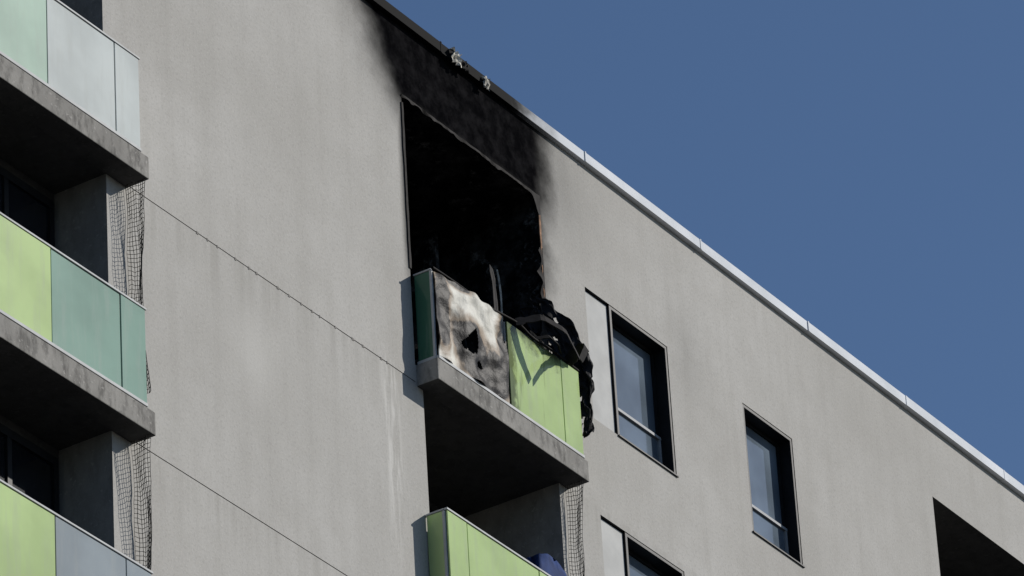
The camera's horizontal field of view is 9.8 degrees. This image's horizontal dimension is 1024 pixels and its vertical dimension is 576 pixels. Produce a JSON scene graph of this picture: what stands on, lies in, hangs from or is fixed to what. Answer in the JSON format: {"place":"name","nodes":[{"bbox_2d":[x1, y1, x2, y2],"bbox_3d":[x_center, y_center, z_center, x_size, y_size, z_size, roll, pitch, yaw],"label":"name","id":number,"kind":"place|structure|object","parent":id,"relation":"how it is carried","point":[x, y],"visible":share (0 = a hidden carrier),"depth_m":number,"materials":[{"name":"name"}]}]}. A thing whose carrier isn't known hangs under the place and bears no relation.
{"place":"outdoors","nodes":[
{"label":"outdoors","id":0,"kind":"place"},
{"bbox_2d":[0,479,152,575],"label":"balcony railing","id":1,"kind":"object","parent":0,"point":[37,538],"visible":1,"depth_m":53.65,"materials":[{"name":"green glass"}]},
{"bbox_2d":[425,507,550,575],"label":"balcony railing","id":2,"kind":"object","parent":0,"point":[471,549],"visible":1,"depth_m":60.19,"materials":[{"name":"green glass"}]},
{"bbox_2d":[386,0,1023,484],"label":"sky","id":3,"kind":"structure","parent":0,"point":[860,162],"materials":[{"name":"blue"}]},
{"label":"ground","id":4,"kind":"structure","parent":0,"visible":0},
{"bbox_2d":[102,0,1023,575],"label":"facade walls","id":5,"kind":"structure","parent":4,"relation":"on","point":[270,140],"depth_m":60.67,"materials":[{"name":"paint"}]},
{"bbox_2d":[0,55,588,488],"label":"balcony slabs","id":6,"kind":"structure","parent":5,"relation":"attached to","point":[24,351],"depth_m":56.42,"materials":[{"name":"grey concrete"}]},
{"bbox_2d":[0,0,141,151],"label":"balcony railing","id":7,"kind":"object","parent":6,"relation":"attached to","point":[72,57],"visible":1,"depth_m":56.79,"materials":[{"name":"white glass"}]},
{"bbox_2d":[0,212,147,406],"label":"balcony railing","id":8,"kind":"object","parent":6,"relation":"attached to","point":[58,300],"visible":1,"depth_m":55.29,"materials":[{"name":"teal glass"}]},
{"bbox_2d":[125,178,150,392],"bbox_3d":[-3.517,0.001,56.667,0.235,2.347,0.101,-21,-35,27],"label":"bird netting","id":9,"kind":"object","parent":6,"relation":"attached to","point":[140,295],"visible":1,"depth_m":56.91,"materials":[{"name":"black plastic"}]},
{"bbox_2d":[131,434,151,569],"bbox_3d":[-3.365,2.413,55.255,0.235,2.346,0.120,-21,-35,27],"label":"bird netting","id":10,"kind":"object","parent":6,"relation":"attached to","point":[149,546],"visible":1,"depth_m":55.50,"materials":[{"name":"black plastic"}]},
{"bbox_2d":[433,271,509,402],"bbox_3d":[-0.401,0.502,61.746,0.105,1.033,1.333,-21,-35,27],"label":"scorched panel","id":11,"kind":"object","parent":6,"relation":"attached to","point":[462,314],"visible":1,"depth_m":61.72,"materials":[{"name":"white glass"}]},
{"bbox_2d":[489,264,502,335],"bbox_3d":[-0.142,0.451,62.422,0.101,1.613,0.252,-12,-31,14],"label":"bent metal sheet","id":12,"kind":"object","parent":6,"relation":"attached to","point":[494,293],"visible":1,"depth_m":62.72,"materials":[{"name":"grey metal"}]},
{"bbox_2d":[413,268,584,458],"bbox_3d":[-0.120,0.835,62.298,0.258,1.082,2.763,-21,-35,27],"label":"balcony railing","id":13,"kind":"object","parent":6,"relation":"attached to","point":[544,389],"visible":1,"depth_m":62.55,"materials":[{"name":"green glass"}]},
{"bbox_2d":[514,296,594,435],"bbox_3d":[0.448,0.836,63.529,0.190,1.664,0.815,-61,-62,55],"label":"burnt tarp","id":14,"kind":"object","parent":13,"relation":"hanging from","point":[553,312],"visible":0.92,"depth_m":63.70,"materials":[{"name":"black plastic"}]},
{"bbox_2d":[432,266,578,371],"bbox_3d":[-0.044,0.324,62.513,0.058,0.070,2.745,-21,-35,27],"label":"warped top rail","id":15,"kind":"object","parent":6,"relation":"attached to","point":[522,326],"visible":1,"depth_m":62.71,"materials":[{"name":"metal"}]},
{"bbox_2d":[515,314,579,359],"bbox_3d":[0.384,0.487,62.690,0.753,0.449,0.145,11,-33,-23],"label":"warped rail flap","id":16,"kind":"object","parent":15,"relation":"attached to","point":[521,321],"visible":1,"depth_m":62.70,"materials":[{"name":"metal"}]},
{"bbox_2d":[535,335,561,353],"bbox_3d":[0.417,0.572,63.041,0.133,0.103,0.420,-24,-36,31],"label":"warped rail flap","id":17,"kind":"object","parent":15,"relation":"attached to","point":[545,337],"visible":1,"depth_m":62.97,"materials":[{"name":"metal"}]},
{"bbox_2d":[565,342,588,366],"bbox_3d":[0.707,0.735,63.129,0.163,0.427,0.522,5,-31,-14],"label":"warped rail flap","id":18,"kind":"object","parent":15,"relation":"attached to","point":[582,350],"visible":1,"depth_m":63.29,"materials":[{"name":"metal"}]},
{"bbox_2d":[525,553,566,575],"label":"covered barbecue grill","id":19,"kind":"object","parent":6,"relation":"on","point":[548,564],"visible":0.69,"depth_m":61.74,"materials":[{"name":"blue fabric"}]},
{"bbox_2d":[565,479,584,575],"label":"bird netting","id":20,"kind":"object","parent":6,"relation":"attached to","point":[579,516],"visible":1,"depth_m":62.63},
{"bbox_2d":[401,101,411,268],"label":"scorched jamb trim","id":21,"kind":"structure","parent":5,"relation":"attached to","point":[406,188],"depth_m":62.10,"materials":[{"name":"metal"}]},
{"bbox_2d":[400,94,539,215],"bbox_3d":[-0.429,-1.400,63.576,0.037,0.261,2.622,-21,-35,27],"label":"charred head edge","id":22,"kind":"object","parent":5,"relation":"attached to","point":[536,197],"visible":1,"depth_m":63.81,"materials":[{"name":"metal"}]},
{"bbox_2d":[0,0,1023,575],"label":"recess walls","id":23,"kind":"structure","parent":5,"relation":"attached to","point":[476,212],"depth_m":62.79,"materials":[{"name":"paint"}]},
{"bbox_2d":[0,166,54,247],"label":"balcony door","id":24,"kind":"structure","parent":23,"relation":"attached to","point":[26,206],"depth_m":56.78,"materials":[{"name":"glass"}]},
{"bbox_2d":[0,423,58,513],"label":"balcony door","id":25,"kind":"structure","parent":23,"relation":"attached to","point":[28,468],"depth_m":55.33,"materials":[{"name":"glass"}]},
{"bbox_2d":[196,231,387,363],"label":"joint anchors","id":26,"kind":"object","parent":23,"relation":"on","point":[256,273],"visible":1,"depth_m":59.30,"materials":[{"name":"grey metal"}]},
{"bbox_2d":[410,233,439,354],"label":"burnt door frames","id":27,"kind":"structure","parent":23,"relation":"on","point":[424,252],"depth_m":64.42,"materials":[{"name":"black metal"}]},
{"bbox_2d":[429,508,448,564],"bbox_3d":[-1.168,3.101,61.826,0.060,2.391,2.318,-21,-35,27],"label":"balcony railing","id":28,"kind":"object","parent":23,"relation":"attached to","point":[430,510],"depth_m":62.92,"materials":[{"name":"metal"}]},
{"bbox_2d":[585,291,678,477],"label":"window","id":29,"kind":"structure","parent":23,"relation":"attached to","point":[629,376],"depth_m":65.36,"materials":[{"name":"metal"}]},
{"bbox_2d":[601,519,683,575],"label":"window","id":30,"kind":"structure","parent":23,"relation":"attached to","point":[625,554],"depth_m":63.84,"materials":[{"name":"metal"}]},
{"bbox_2d":[742,404,804,567],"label":"window","id":31,"kind":"structure","parent":23,"relation":"attached to","point":[773,498],"depth_m":67.51,"materials":[{"name":"metal"}]},
{"bbox_2d":[538,215,545,294],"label":"scorched jamb trim","id":32,"kind":"structure","parent":5,"relation":"attached to","point":[539,222],"depth_m":64.33,"materials":[{"name":"metal"}]},
{"bbox_2d":[536,247,548,350],"bbox_3d":[0.305,0.145,63.840,0.046,1.400,0.188,-21,-35,27],"label":"charred jamb fringe","id":33,"kind":"object","parent":5,"relation":"attached to","point":[543,297],"visible":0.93,"depth_m":63.95,"materials":[{"name":"metal"}]},
{"bbox_2d":[366,0,1023,498],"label":"parapet coping","id":34,"kind":"object","parent":5,"relation":"on","point":[686,236],"visible":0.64,"depth_m":67.46,"materials":[{"name":"metal"}]},
{"bbox_2d":[449,47,461,67],"bbox_3d":[-0.596,-2.451,63.821,0.069,0.206,0.209,-21,-35,27],"label":"peeled coping flap","id":35,"kind":"object","parent":34,"relation":"attached to","point":[456,58],"visible":1,"depth_m":63.82,"materials":[{"name":"metal"}]},
{"bbox_2d":[461,60,468,72],"bbox_3d":[-0.496,-2.366,63.944,0.043,0.140,0.159,-19,-34,24],"label":"peeled coping flap","id":36,"kind":"object","parent":34,"relation":"attached to","point":[465,65],"visible":1,"depth_m":63.93,"materials":[{"name":"metal"}]},
{"bbox_2d":[481,75,489,90],"bbox_3d":[-0.275,-2.197,64.243,0.056,0.161,0.129,-21,-35,27],"label":"peeled coping flap","id":37,"kind":"object","parent":34,"relation":"attached to","point":[486,82],"visible":1,"depth_m":64.23,"materials":[{"name":"metal"}]}
]}

